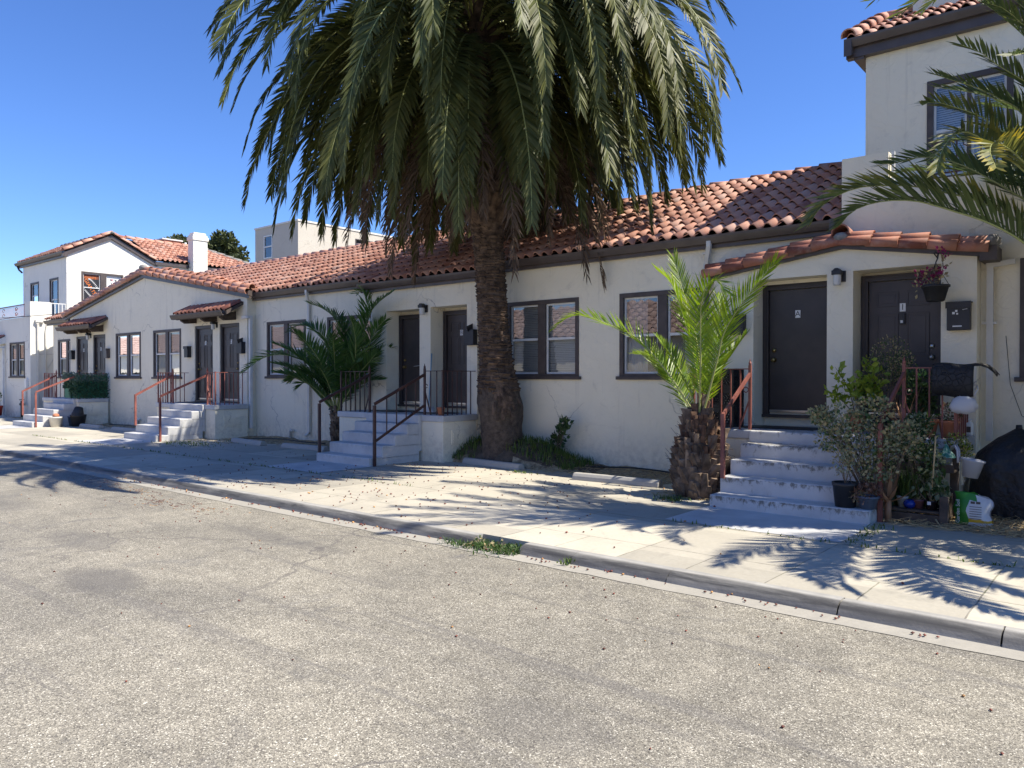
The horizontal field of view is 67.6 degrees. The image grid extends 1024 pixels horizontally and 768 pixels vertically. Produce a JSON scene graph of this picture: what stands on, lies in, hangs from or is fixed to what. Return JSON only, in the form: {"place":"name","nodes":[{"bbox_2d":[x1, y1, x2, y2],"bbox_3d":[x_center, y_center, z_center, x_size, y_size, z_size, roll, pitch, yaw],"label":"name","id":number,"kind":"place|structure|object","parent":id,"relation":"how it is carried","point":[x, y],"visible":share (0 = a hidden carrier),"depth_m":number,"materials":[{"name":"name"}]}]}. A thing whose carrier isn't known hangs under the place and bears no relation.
{"place":"outdoors","nodes":[
{"label":"outdoors","id":0,"kind":"place"},
{"bbox_2d":[254,219,392,261],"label":"apartment block","id":1,"kind":"structure","parent":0,"point":[278,244],"depth_m":49.37,"materials":[{"name":"beige paint"}]},
{"bbox_2d":[264,235,272,258],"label":"window","id":2,"kind":"structure","parent":1,"relation":"in","point":[268,250],"depth_m":50.19,"materials":[{"name":"glass"}]},
{"bbox_2d":[0,0,912,319],"label":"sky","id":3,"kind":"structure","parent":0,"point":[111,119],"materials":[{"name":"blue"}]},
{"bbox_2d":[0,457,1023,767],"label":"road","id":4,"kind":"structure","parent":0,"point":[386,667],"depth_m":4.45,"materials":[{"name":"asphalt"}]},
{"bbox_2d":[9,448,1003,754],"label":"fallen dates","id":5,"kind":"object","parent":4,"relation":"on","point":[439,538],"visible":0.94,"depth_m":9.45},
{"bbox_2d":[0,455,1023,660],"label":"gutter strip","id":6,"kind":"object","parent":4,"relation":"on","point":[1000,651],"visible":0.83,"depth_m":6.10,"materials":[{"name":"concrete"}]},
{"bbox_2d":[437,535,521,556],"bbox_3d":[-0.294,1.557,7.458,1.055,0.134,0.675,0,1,40],"label":"weed patch","id":7,"kind":"object","parent":6,"relation":"on","point":[498,548],"visible":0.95,"depth_m":7.34,"materials":[{"name":"green plant"}]},
{"bbox_2d":[32,434,1023,566],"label":"crack weeds","id":8,"kind":"object","parent":6,"relation":"on","point":[668,498],"visible":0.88,"depth_m":9.68,"materials":[{"name":"green plant"}]},
{"bbox_2d":[0,416,1023,630],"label":"pavement","id":9,"kind":"structure","parent":0,"point":[987,591],"depth_m":8.21,"materials":[{"name":"concrete"}]},
{"bbox_2d":[0,425,29,428],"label":"painted path","id":10,"kind":"structure","parent":9,"relation":"on","point":[7,426],"depth_m":23.57,"materials":[{"name":"grey paint"}]},
{"bbox_2d":[48,416,63,426],"bbox_3d":[-14.280,1.181,23.935,0.412,0.320,0.408,0,1,40],"label":"flower pot","id":11,"kind":"object","parent":9,"relation":"on","point":[55,421],"visible":0.97,"depth_m":23.80,"materials":[{"name":"ceramic"}]},
{"bbox_2d":[70,414,86,425],"bbox_3d":[-13.729,1.149,24.191,0.472,0.360,0.467,0,1,40],"label":"nursery pot","id":12,"kind":"object","parent":9,"relation":"on","point":[77,420],"visible":0.93,"depth_m":24.02,"materials":[{"name":"black plastic"}]},
{"bbox_2d":[71,406,83,414],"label":"nursery pot","id":13,"kind":"object","parent":12,"relation":"on","point":[77,410],"visible":1,"depth_m":24.08,"materials":[{"name":"black plastic"}]},
{"bbox_2d":[79,424,103,428],"bbox_3d":[-12.900,1.294,23.438,1.440,0.105,0.174,0,1,40],"label":"wheel stop","id":14,"kind":"object","parent":9,"relation":"on","point":[92,426],"visible":1,"depth_m":23.25,"materials":[{"name":"concrete"}]},
{"bbox_2d":[79,438,152,444],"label":"painted path","id":15,"kind":"structure","parent":9,"relation":"on","point":[114,441],"depth_m":18.50,"materials":[{"name":"grey paint"}]},
{"bbox_2d":[111,427,135,431],"bbox_3d":[-11.113,1.308,21.989,1.440,0.105,0.174,0,1,37],"label":"wheel stop","id":16,"kind":"object","parent":9,"relation":"on","point":[124,429],"visible":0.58,"depth_m":21.91,"materials":[{"name":"concrete"}]},
{"bbox_2d":[231,438,266,445],"bbox_3d":[-6.181,1.349,17.910,1.440,0.105,0.174,1,1,44],"label":"wheel stop","id":17,"kind":"object","parent":9,"relation":"on","point":[249,441],"visible":0.97,"depth_m":17.75,"materials":[{"name":"concrete"}]},
{"bbox_2d":[281,443,328,450],"bbox_3d":[-4.497,1.362,16.573,1.440,0.105,0.174,0,1,37],"label":"wheel stop","id":18,"kind":"object","parent":9,"relation":"on","point":[302,446],"visible":1,"depth_m":16.49,"materials":[{"name":"concrete"}]},
{"bbox_2d":[268,461,371,472],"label":"painted path","id":19,"kind":"structure","parent":9,"relation":"on","point":[318,466],"depth_m":13.37,"materials":[{"name":"grey paint"}]},
{"bbox_2d":[462,457,524,470],"bbox_3d":[-0.343,1.394,13.389,0.174,0.105,1.440,-1,1,-44],"label":"wheel stop","id":20,"kind":"object","parent":9,"relation":"on","point":[495,464],"visible":0.99,"depth_m":13.26,"materials":[{"name":"concrete"}]},
{"bbox_2d":[572,472,662,487],"bbox_3d":[1.543,1.415,11.325,1.440,0.105,0.174,0,1,37],"label":"wheel stop","id":21,"kind":"object","parent":9,"relation":"on","point":[633,481],"visible":1,"depth_m":11.23,"materials":[{"name":"concrete"}]},
{"bbox_2d":[548,247,786,499],"bbox_3d":[2.067,-0.066,10.366,3.436,3.713,1.440,0,1,40],"label":"palm tree","id":22,"kind":"object","parent":9,"relation":"on","point":[694,469],"visible":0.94,"depth_m":9.90,"materials":[{"name":"green plant"}]},
{"bbox_2d":[666,506,872,541],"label":"painted path","id":23,"kind":"structure","parent":9,"relation":"on","point":[816,529],"depth_m":8.19,"materials":[{"name":"grey paint"}]},
{"bbox_2d":[805,393,926,508],"bbox_3d":[3.899,0.795,8.446,1.223,1.410,0.578,0,1,29],"label":"shrub","id":24,"kind":"object","parent":9,"relation":"on","point":[827,419],"visible":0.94,"depth_m":8.37,"materials":[{"name":"green plant"}]},
{"bbox_2d":[873,465,916,522],"bbox_3d":[4.081,1.200,8.337,0.476,0.635,0.443,0,1,-1],"label":"trunk","id":25,"kind":"object","parent":9,"relation":"on","point":[890,490],"visible":0.82,"depth_m":8.27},
{"bbox_2d":[841,0,1023,449],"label":"two storey house","id":26,"kind":"structure","parent":0,"point":[894,59],"depth_m":10.59,"materials":[{"name":"beige paint"}]},
{"bbox_2d":[926,63,1013,177],"bbox_3d":[6.432,-3.595,10.732,1.150,1.485,0.290,0,1,40],"label":"window","id":27,"kind":"structure","parent":26,"relation":"in","point":[936,115],"depth_m":10.82,"materials":[{"name":"glass"}]},
{"bbox_2d":[1014,258,1023,381],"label":"window","id":28,"kind":"structure","parent":26,"relation":"in","point":[1021,349],"depth_m":9.31,"materials":[{"name":"brown paint"}]},
{"label":"ground","id":29,"kind":"structure","parent":0,"visible":0},
{"bbox_2d":[13,369,108,426],"bbox_3d":[-15.149,0.488,25.299,3.050,1.960,2.196,0,1,40],"label":"concrete stoop","id":30,"kind":"object","parent":29,"relation":"on","point":[95,410],"visible":0.81,"depth_m":24.76,"materials":[{"name":"grey paint"}]},
{"bbox_2d":[62,371,109,398],"bbox_3d":[-14.008,0.047,25.123,1.216,0.940,1.118,0,1,40],"label":"privacy screen","id":31,"kind":"object","parent":30,"relation":"on","point":[87,385],"visible":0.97,"depth_m":24.76,"materials":[{"name":"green plant"}]},
{"bbox_2d":[0,231,249,416],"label":"two storey house","id":32,"kind":"structure","parent":29,"relation":"on","point":[62,278],"depth_m":31.25,"materials":[{"name":"white paint"}]},
{"bbox_2d":[8,342,24,377],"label":"window","id":33,"kind":"structure","parent":32,"relation":"in","point":[17,349],"depth_m":30.64,"materials":[{"name":"glass"}]},
{"bbox_2d":[30,282,38,301],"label":"window","id":34,"kind":"structure","parent":32,"relation":"in","point":[34,287],"depth_m":32.91,"materials":[{"name":"glass"}]},
{"bbox_2d":[49,277,58,315],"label":"window","id":35,"kind":"structure","parent":32,"relation":"in","point":[53,282],"depth_m":31.59,"materials":[{"name":"glass"}]},
{"bbox_2d":[81,271,123,300],"bbox_3d":[-16.923,-3.925,31.581,0.170,1.300,1.750,0,1,40],"label":"window","id":36,"kind":"structure","parent":32,"relation":"in","point":[91,282],"depth_m":31.36,"materials":[{"name":"glass"}]},
{"bbox_2d":[164,233,187,264],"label":"conifer tree","id":37,"kind":"object","parent":29,"relation":"on","point":[177,236],"visible":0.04,"depth_m":78.99,"materials":[{"name":"green plant"}]},
{"bbox_2d":[124,368,247,441],"bbox_3d":[-8.732,0.541,19.958,3.150,1.960,2.196,0,1,40],"label":"concrete stoop","id":38,"kind":"object","parent":29,"relation":"on","point":[172,420],"visible":0.95,"depth_m":19.35,"materials":[{"name":"grey paint"}]},
{"bbox_2d":[43,248,341,435],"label":"gable house","id":39,"kind":"structure","parent":29,"relation":"on","point":[145,324],"depth_m":23.09,"materials":[{"name":"beige paint"}]},
{"bbox_2d":[57,339,69,377],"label":"window","id":40,"kind":"structure","parent":39,"relation":"in","point":[64,344],"depth_m":28.51,"materials":[{"name":"glass"}]},
{"bbox_2d":[77,336,87,374],"bbox_3d":[-14.958,-0.609,26.698,1.020,2.115,0.117,0,1,40],"label":"door","id":41,"kind":"structure","parent":39,"relation":"in","point":[82,344],"depth_m":26.79,"materials":[{"name":"brown paint"}]},
{"bbox_2d":[94,334,105,374],"bbox_3d":[-13.878,-0.605,25.799,1.010,2.125,0.117,0,1,40],"label":"door","id":42,"kind":"structure","parent":39,"relation":"in","point":[99,343],"depth_m":25.89,"materials":[{"name":"brown paint"}]},
{"bbox_2d":[114,332,141,378],"bbox_3d":[-12.168,-0.903,24.420,1.860,1.469,0.290,0,1,40],"label":"window","id":43,"kind":"structure","parent":39,"relation":"in","point":[128,345],"depth_m":24.32,"materials":[{"name":"glass"}]},
{"bbox_2d":[151,328,181,378],"bbox_3d":[-10.189,-0.886,22.773,1.810,1.469,0.290,0,1,40],"label":"window","id":44,"kind":"structure","parent":39,"relation":"in","point":[168,346],"depth_m":22.71,"materials":[{"name":"glass"}]},
{"bbox_2d":[183,346,191,357],"bbox_3d":[-9.258,-0.917,21.789,0.224,0.320,0.136,0,1,40],"label":"mailbox","id":45,"kind":"object","parent":39,"relation":"attached to","point":[187,351],"visible":1,"depth_m":21.74,"materials":[{"name":"black metal"}]},
{"bbox_2d":[195,325,212,401],"bbox_3d":[-8.575,-0.566,21.385,1.010,2.135,0.117,0,1,40],"label":"door","id":46,"kind":"structure","parent":39,"relation":"in","point":[204,335],"depth_m":21.47,"materials":[{"name":"brown paint"}]},
{"bbox_2d":[220,323,239,402],"bbox_3d":[-7.538,-0.557,20.522,1.010,2.135,0.117,0,1,40],"label":"door","id":47,"kind":"structure","parent":39,"relation":"in","point":[229,332],"depth_m":20.58,"materials":[{"name":"brown paint"}]},
{"bbox_2d":[236,338,244,353],"bbox_3d":[-7.085,-1.020,20.021,0.250,0.441,0.271,0,1,40],"label":"mailbox","id":48,"kind":"object","parent":39,"relation":"attached to","point":[240,346],"visible":1,"depth_m":19.95,"materials":[{"name":"black metal"}]},
{"bbox_2d":[207,229,250,267],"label":"conifer tree","id":49,"kind":"object","parent":29,"relation":"on","point":[223,241],"visible":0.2,"depth_m":76.91,"materials":[{"name":"green plant"}]},
{"bbox_2d":[219,252,247,261],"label":"conifer tree","id":50,"kind":"object","parent":29,"relation":"on","point":[238,256],"visible":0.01,"depth_m":74.78,"materials":[{"name":"green plant"}]},
{"bbox_2d":[317,364,476,466],"bbox_3d":[-2.548,0.592,14.811,3.100,1.960,2.196,0,1,40],"label":"concrete stoop","id":51,"kind":"object","parent":29,"relation":"on","point":[373,438],"visible":0.97,"depth_m":14.21,"materials":[{"name":"grey paint"}]},
{"bbox_2d":[371,410,413,411],"bbox_3d":[-2.454,0.555,15.776,0.850,0.014,0.500,0,1,40],"label":"doormat","id":52,"kind":"object","parent":51,"relation":"on","point":[394,410],"visible":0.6,"depth_m":15.79,"materials":[{"name":"black plastic"}]},
{"bbox_2d":[411,412,455,413],"bbox_3d":[-1.506,0.563,14.961,0.850,0.014,0.500,0,1,40],"label":"doormat","id":53,"kind":"object","parent":51,"relation":"on","point":[437,412],"visible":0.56,"depth_m":14.92,"materials":[{"name":"black plastic"}]},
{"bbox_2d":[421,353,435,411],"bbox_3d":[-1.588,-0.026,15.256,0.360,1.178,0.298,0,1,40],"label":"broom","id":54,"kind":"object","parent":53,"relation":"on","point":[432,409],"visible":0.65,"depth_m":15.23,"materials":[{"name":"blue plastic"}]},
{"bbox_2d":[203,0,742,459],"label":"palm tree","id":55,"kind":"object","parent":29,"relation":"on","point":[456,110],"visible":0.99,"depth_m":12.13,"materials":[{"name":"green plant"}]},
{"bbox_2d":[0,448,1023,651],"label":"kerb","id":56,"kind":"structure","parent":29,"relation":"on","point":[963,629],"depth_m":6.22,"materials":[{"name":"concrete"}]},
{"bbox_2d":[13,417,1023,537],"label":"planting bed","id":57,"kind":"object","parent":29,"relation":"on","point":[508,455],"visible":0.12,"depth_m":13.13,"materials":[{"name":"soil"}]},
{"bbox_2d":[244,438,325,443],"bbox_3d":[-5.385,1.333,18.090,3.009,0.055,0.161,0,1,37],"label":"garden hose","id":58,"kind":"object","parent":57,"relation":"on","point":[283,439],"visible":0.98,"depth_m":18.17,"materials":[{"name":"green plastic"}]},
{"bbox_2d":[239,283,396,441],"bbox_3d":[-4.417,-0.367,16.778,4.281,3.650,2.964,0,1,2],"label":"palm tree","id":59,"kind":"object","parent":57,"relation":"on","point":[355,359],"visible":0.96,"depth_m":16.39,"materials":[{"name":"green plant"}]},
{"bbox_2d":[451,433,594,469],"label":"mound grass","id":60,"kind":"structure","parent":57,"relation":"on","point":[557,451],"depth_m":13.33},
{"bbox_2d":[548,414,573,449],"bbox_3d":[0.843,0.917,13.435,0.550,0.807,0.289,0,1,40],"label":"sapling","id":61,"kind":"object","parent":57,"relation":"on","point":[563,425],"visible":0.91,"depth_m":13.38,"materials":[{"name":"green plant"}]},
{"bbox_2d":[187,435,1023,538],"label":"dry straw","id":62,"kind":"object","parent":57,"relation":"on","point":[992,528],"visible":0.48,"depth_m":8.14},
{"bbox_2d":[590,466,669,472],"bbox_3d":[2.127,1.383,12.168,0.229,0.053,2.117,-1,1,-45],"label":"garden hose","id":63,"kind":"object","parent":57,"relation":"on","point":[628,467],"visible":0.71,"depth_m":12.48,"materials":[{"name":"green plastic"}]},
{"bbox_2d":[794,0,1023,243],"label":"palm tree","id":64,"kind":"object","parent":57,"relation":"on","point":[991,142],"visible":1,"depth_m":7.81,"materials":[{"name":"green plant"}]},
{"bbox_2d":[883,448,959,525],"bbox_3d":[4.527,1.125,8.565,0.746,0.820,0.660,0,1,40],"label":"timber planter","id":65,"kind":"object","parent":57,"relation":"on","point":[945,512],"visible":0.37,"depth_m":8.37,"materials":[{"name":"wood"}]},
{"bbox_2d":[896,492,908,506],"bbox_3d":[4.337,1.274,8.490,0.122,0.178,0.121,0,1,40],"label":"flower pot","id":66,"kind":"object","parent":65,"relation":"on","point":[901,501],"visible":0.77,"depth_m":8.46,"materials":[{"name":"white ceramic"}]},
{"bbox_2d":[903,499,914,508],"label":"glazed pot","id":67,"kind":"object","parent":65,"relation":"on","point":[909,503],"visible":1,"depth_m":8.37,"materials":[{"name":"blue ceramic"}]},
{"bbox_2d":[889,461,934,506],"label":"ornamental grass","id":68,"kind":"object","parent":65,"relation":"on","point":[903,487],"depth_m":8.50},
{"bbox_2d":[912,495,924,508],"bbox_3d":[4.460,1.288,8.388,0.126,0.154,0.125,0,1,40],"label":"flower pot","id":69,"kind":"object","parent":65,"relation":"on","point":[919,503],"visible":1,"depth_m":8.35,"materials":[{"name":"ceramic"}]},
{"bbox_2d":[898,411,950,512],"bbox_3d":[4.570,0.897,8.519,0.554,1.201,0.420,0,1,40],"label":"shrub","id":70,"kind":"object","parent":65,"relation":"in","point":[919,417],"visible":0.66,"depth_m":8.49,"materials":[{"name":"green plant"}]},
{"bbox_2d":[910,454,951,506],"bbox_3d":[4.574,1.065,8.371,0.450,0.614,0.252,0,1,40],"label":"potted plant","id":71,"kind":"object","parent":65,"relation":"on","point":[938,491],"visible":0.94,"depth_m":8.31,"materials":[{"name":"green plant"}]},
{"bbox_2d":[925,497,937,509],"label":"flower pot","id":72,"kind":"object","parent":65,"relation":"on","point":[931,504],"visible":1,"depth_m":8.26,"materials":[{"name":"black plastic"}]},
{"bbox_2d":[931,436,936,497],"bbox_3d":[4.565,0.963,8.284,0.018,0.813,0.156,0,1,10],"label":"bamboo stake","id":73,"kind":"object","parent":65,"relation":"in","point":[933,461],"visible":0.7,"depth_m":8.26,"materials":[{"name":"wood"}]},
{"bbox_2d":[939,444,955,464],"bbox_3d":[4.822,0.803,8.485,0.194,0.290,0.197,0,1,40],"label":"birdhouse","id":74,"kind":"object","parent":65,"relation":"on","point":[948,454],"visible":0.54,"depth_m":8.44,"materials":[{"name":"teal paint"}]},
{"bbox_2d":[950,444,985,478],"bbox_3d":[4.876,0.836,8.271,0.220,0.347,0.453,0,1,-18],"label":"hanging planter","id":75,"kind":"object","parent":65,"relation":"hanging from","point":[972,467],"visible":1,"depth_m":8.14,"materials":[{"name":"grey plastic"}]},
{"bbox_2d":[944,432,975,456],"bbox_3d":[5.062,0.693,8.648,0.327,0.300,0.240,0,1,40],"label":"trailing plant","id":76,"kind":"object","parent":75,"relation":"in","point":[962,446],"visible":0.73,"depth_m":8.62,"materials":[{"name":"green plant"}]},
{"bbox_2d":[953,491,993,526],"bbox_3d":[4.901,1.329,8.129,0.379,0.345,0.221,0,1,40],"label":"soil bag","id":77,"kind":"object","parent":57,"relation":"on","point":[972,508],"visible":0.99,"depth_m":8.09,"materials":[{"name":"white"}]},
{"bbox_2d":[968,425,1023,520],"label":"barbecue cover","id":78,"kind":"object","parent":57,"relation":"on","point":[999,482],"visible":0.85,"depth_m":8.49,"materials":[{"name":"fabric"}]},
{"bbox_2d":[250,162,1015,470],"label":"row house","id":79,"kind":"structure","parent":29,"relation":"on","point":[808,324],"depth_m":12.93,"materials":[{"name":"beige paint"}]},
{"bbox_2d":[264,319,305,378],"bbox_3d":[-5.629,-0.865,19.302,1.780,1.455,0.290,0,1,40],"label":"window","id":80,"kind":"structure","parent":79,"relation":"in","point":[278,328],"depth_m":19.50,"materials":[{"name":"glass"}]},
{"bbox_2d":[327,315,370,375],"bbox_3d":[-3.684,-0.849,17.684,1.760,1.455,0.290,0,1,40],"label":"window","id":81,"kind":"structure","parent":79,"relation":"in","point":[330,320],"depth_m":18.00,"materials":[{"name":"glass"}]},
{"bbox_2d":[398,314,419,406],"bbox_3d":[-2.064,-0.500,16.304,1.020,1.965,0.137,0,1,40],"label":"door","id":82,"kind":"structure","parent":79,"relation":"in","point":[409,329],"depth_m":16.45,"materials":[{"name":"brown paint"}]},
{"bbox_2d":[418,303,427,314],"bbox_3d":[-1.811,-1.520,15.512,0.150,0.230,0.149,0,1,40],"label":"wall lantern","id":83,"kind":"object","parent":79,"relation":"attached to","point":[421,306],"depth_m":15.48,"materials":[{"name":"glass"}]},
{"bbox_2d":[443,310,466,408],"bbox_3d":[-1.024,-0.502,15.451,1.010,1.985,0.117,0,1,40],"label":"door","id":84,"kind":"structure","parent":79,"relation":"in","point":[454,325],"depth_m":15.58,"materials":[{"name":"brown paint"}]},
{"bbox_2d":[464,324,476,344],"bbox_3d":[-0.784,-0.967,14.712,0.250,0.441,0.271,0,1,40],"label":"mailbox","id":85,"kind":"object","parent":79,"relation":"attached to","point":[470,335],"visible":0.95,"depth_m":14.63,"materials":[{"name":"black metal"}]},
{"bbox_2d":[507,297,580,379],"bbox_3d":[0.604,-0.813,14.114,1.760,1.455,0.290,0,1,40],"label":"window","id":86,"kind":"structure","parent":79,"relation":"in","point":[539,354],"depth_m":14.03,"materials":[{"name":"glass"}]},
{"bbox_2d":[616,287,708,379],"bbox_3d":[2.510,-0.797,12.528,1.720,1.455,0.290,0,1,40],"label":"window","id":87,"kind":"structure","parent":79,"relation":"in","point":[649,309],"depth_m":12.80,"materials":[{"name":"glass"}]},
{"bbox_2d":[727,307,745,334],"bbox_3d":[3.328,-0.943,11.289,0.250,0.441,0.271,0,1,40],"label":"mailbox","id":88,"kind":"object","parent":79,"relation":"attached to","point":[743,325],"visible":0.46,"depth_m":11.18,"materials":[{"name":"black metal"}]},
{"bbox_2d":[762,281,826,417],"bbox_3d":[4.160,-0.488,11.136,1.040,1.965,0.117,0,1,40],"label":"door","id":89,"kind":"structure","parent":79,"relation":"in","point":[794,378],"depth_m":11.18,"materials":[{"name":"brown paint"}]},
{"bbox_2d":[831,268,845,285],"bbox_3d":[4.415,-1.448,10.330,0.150,0.230,0.149,0,1,40],"label":"wall lantern","id":90,"kind":"object","parent":79,"relation":"attached to","point":[839,275],"depth_m":10.29,"materials":[{"name":"black metal"}]},
{"bbox_2d":[861,270,940,421],"bbox_3d":[5.232,-0.490,10.244,1.050,1.985,0.117,0,1,40],"label":"door","id":91,"kind":"structure","parent":79,"relation":"in","point":[882,302],"depth_m":10.28,"materials":[{"name":"brown paint"}]},
{"bbox_2d":[911,246,951,301],"bbox_3d":[5.171,-1.353,9.403,0.413,0.678,0.337,0,1,-1],"label":"hanging basket","id":92,"kind":"object","parent":79,"relation":"hanging from","point":[936,292],"visible":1,"depth_m":9.35,"materials":[{"name":"black plastic"}]},
{"bbox_2d":[945,301,972,330],"bbox_3d":[5.509,-0.839,9.424,0.274,0.350,0.148,0,1,40],"label":"mailbox","id":93,"kind":"object","parent":79,"relation":"attached to","point":[958,315],"visible":1,"depth_m":9.38,"materials":[{"name":"black metal"}]},
{"bbox_2d":[693,357,974,524],"bbox_3d":[3.689,0.644,9.620,3.370,1.960,2.196,0,1,40],"label":"concrete stoop","id":94,"kind":"object","parent":29,"relation":"on","point":[783,472],"visible":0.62,"depth_m":9.18,"materials":[{"name":"paint"}]},
{"bbox_2d":[713,407,743,426],"bbox_3d":[3.085,0.473,10.995,0.380,0.270,0.365,0,1,40],"label":"milk crate","id":95,"kind":"object","parent":94,"relation":"on","point":[734,420],"visible":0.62,"depth_m":10.87,"materials":[{"name":"black plastic"}]},
{"bbox_2d":[709,388,743,407],"bbox_3d":[3.085,0.201,10.992,0.380,0.270,0.365,0,1,40],"label":"milk crate","id":96,"kind":"object","parent":95,"relation":"on","point":[716,397],"visible":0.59,"depth_m":10.88,"materials":[{"name":"black plastic"}]},
{"bbox_2d":[709,370,743,388],"bbox_3d":[3.085,-0.072,10.990,0.380,0.270,0.365,0,1,40],"label":"milk crate","id":97,"kind":"object","parent":96,"relation":"on","point":[735,379],"visible":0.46,"depth_m":10.84,"materials":[{"name":"black plastic"}]},
{"bbox_2d":[741,425,819,430],"bbox_3d":[3.752,0.606,10.610,1.000,0.014,0.500,0,1,40],"label":"doormat","id":98,"kind":"object","parent":94,"relation":"on","point":[785,427],"visible":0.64,"depth_m":10.54,"materials":[{"name":"black plastic"}]},
{"bbox_2d":[831,445,858,507],"bbox_3d":[3.657,0.994,8.403,0.300,0.704,0.279,0,1,40],"label":"nursery pot","id":99,"kind":"object","parent":94,"relation":"on","point":[843,489],"visible":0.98,"depth_m":8.33,"materials":[{"name":"black plastic"}]},
{"bbox_2d":[823,352,890,432],"bbox_3d":[4.415,0.106,9.799,0.819,1.033,0.390,0,1,40],"label":"potted citrus","id":100,"kind":"object","parent":94,"relation":"on","point":[874,367],"visible":0.77,"depth_m":9.77,"materials":[{"name":"leaf"},{"name":"black plastic"},{"name":"soil"}]},
{"bbox_2d":[849,481,884,509],"bbox_3d":[3.829,1.190,8.265,0.353,0.315,0.344,0,1,-18],"label":"potted plant","id":101,"kind":"object","parent":94,"relation":"on","point":[867,501],"visible":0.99,"depth_m":8.20,"materials":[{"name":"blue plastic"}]},
{"bbox_2d":[862,335,918,431],"bbox_3d":[4.814,-0.006,9.725,0.656,1.266,0.431,0,1,40],"label":"shrub","id":102,"kind":"object","parent":94,"relation":"on","point":[891,369],"visible":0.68,"depth_m":9.68,"materials":[{"name":"green plant"}]},
{"bbox_2d":[887,396,914,432],"bbox_3d":[4.787,0.374,9.225,0.422,0.508,0.619,0,1,40],"label":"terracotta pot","id":103,"kind":"object","parent":94,"relation":"on","point":[900,412],"visible":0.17,"depth_m":9.22,"materials":[{"name":"ceramic"}]},
{"bbox_2d":[897,368,937,413],"bbox_3d":[4.981,0.208,9.389,0.458,0.842,0.432,0,1,40],"label":"potted plant","id":104,"kind":"object","parent":94,"relation":"on","point":[922,397],"visible":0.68,"depth_m":9.33,"materials":[{"name":"green plant"}]},
{"bbox_2d":[919,406,939,436],"bbox_3d":[4.975,0.436,9.141,0.244,0.386,0.249,0,1,40],"label":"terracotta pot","id":105,"kind":"object","parent":94,"relation":"on","point":[935,421],"visible":0.34,"depth_m":9.06,"materials":[{"name":"ceramic"}]},
{"bbox_2d":[934,402,962,437],"bbox_3d":[5.159,0.420,9.005,0.324,0.421,0.294,0,1,40],"label":"terracotta pot","id":106,"kind":"object","parent":94,"relation":"on","point":[948,425],"visible":0.56,"depth_m":8.96,"materials":[{"name":"ceramic"}]},
{"bbox_2d":[949,385,978,413],"bbox_3d":[5.082,0.175,8.599,0.292,0.333,0.166,0,1,40],"label":"plastic bag","id":107,"kind":"object","parent":94,"relation":"hanging from","point":[963,405],"visible":1,"depth_m":8.55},
{"bbox_2d":[931,362,999,396],"bbox_3d":[5.176,-0.047,8.705,0.719,0.404,0.333,0,1,22],"label":"rubber mat","id":108,"kind":"object","parent":94,"relation":"on","point":[952,379],"visible":1,"depth_m":8.67,"materials":[{"name":"black"}]},
{"bbox_2d":[966,419,973,435],"bbox_3d":[5.574,0.527,9.313,0.088,0.200,0.089,0,1,40],"label":"spray bottle","id":109,"kind":"object","parent":94,"relation":"on","point":[969,428],"visible":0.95,"depth_m":9.28,"materials":[{"name":"white"}]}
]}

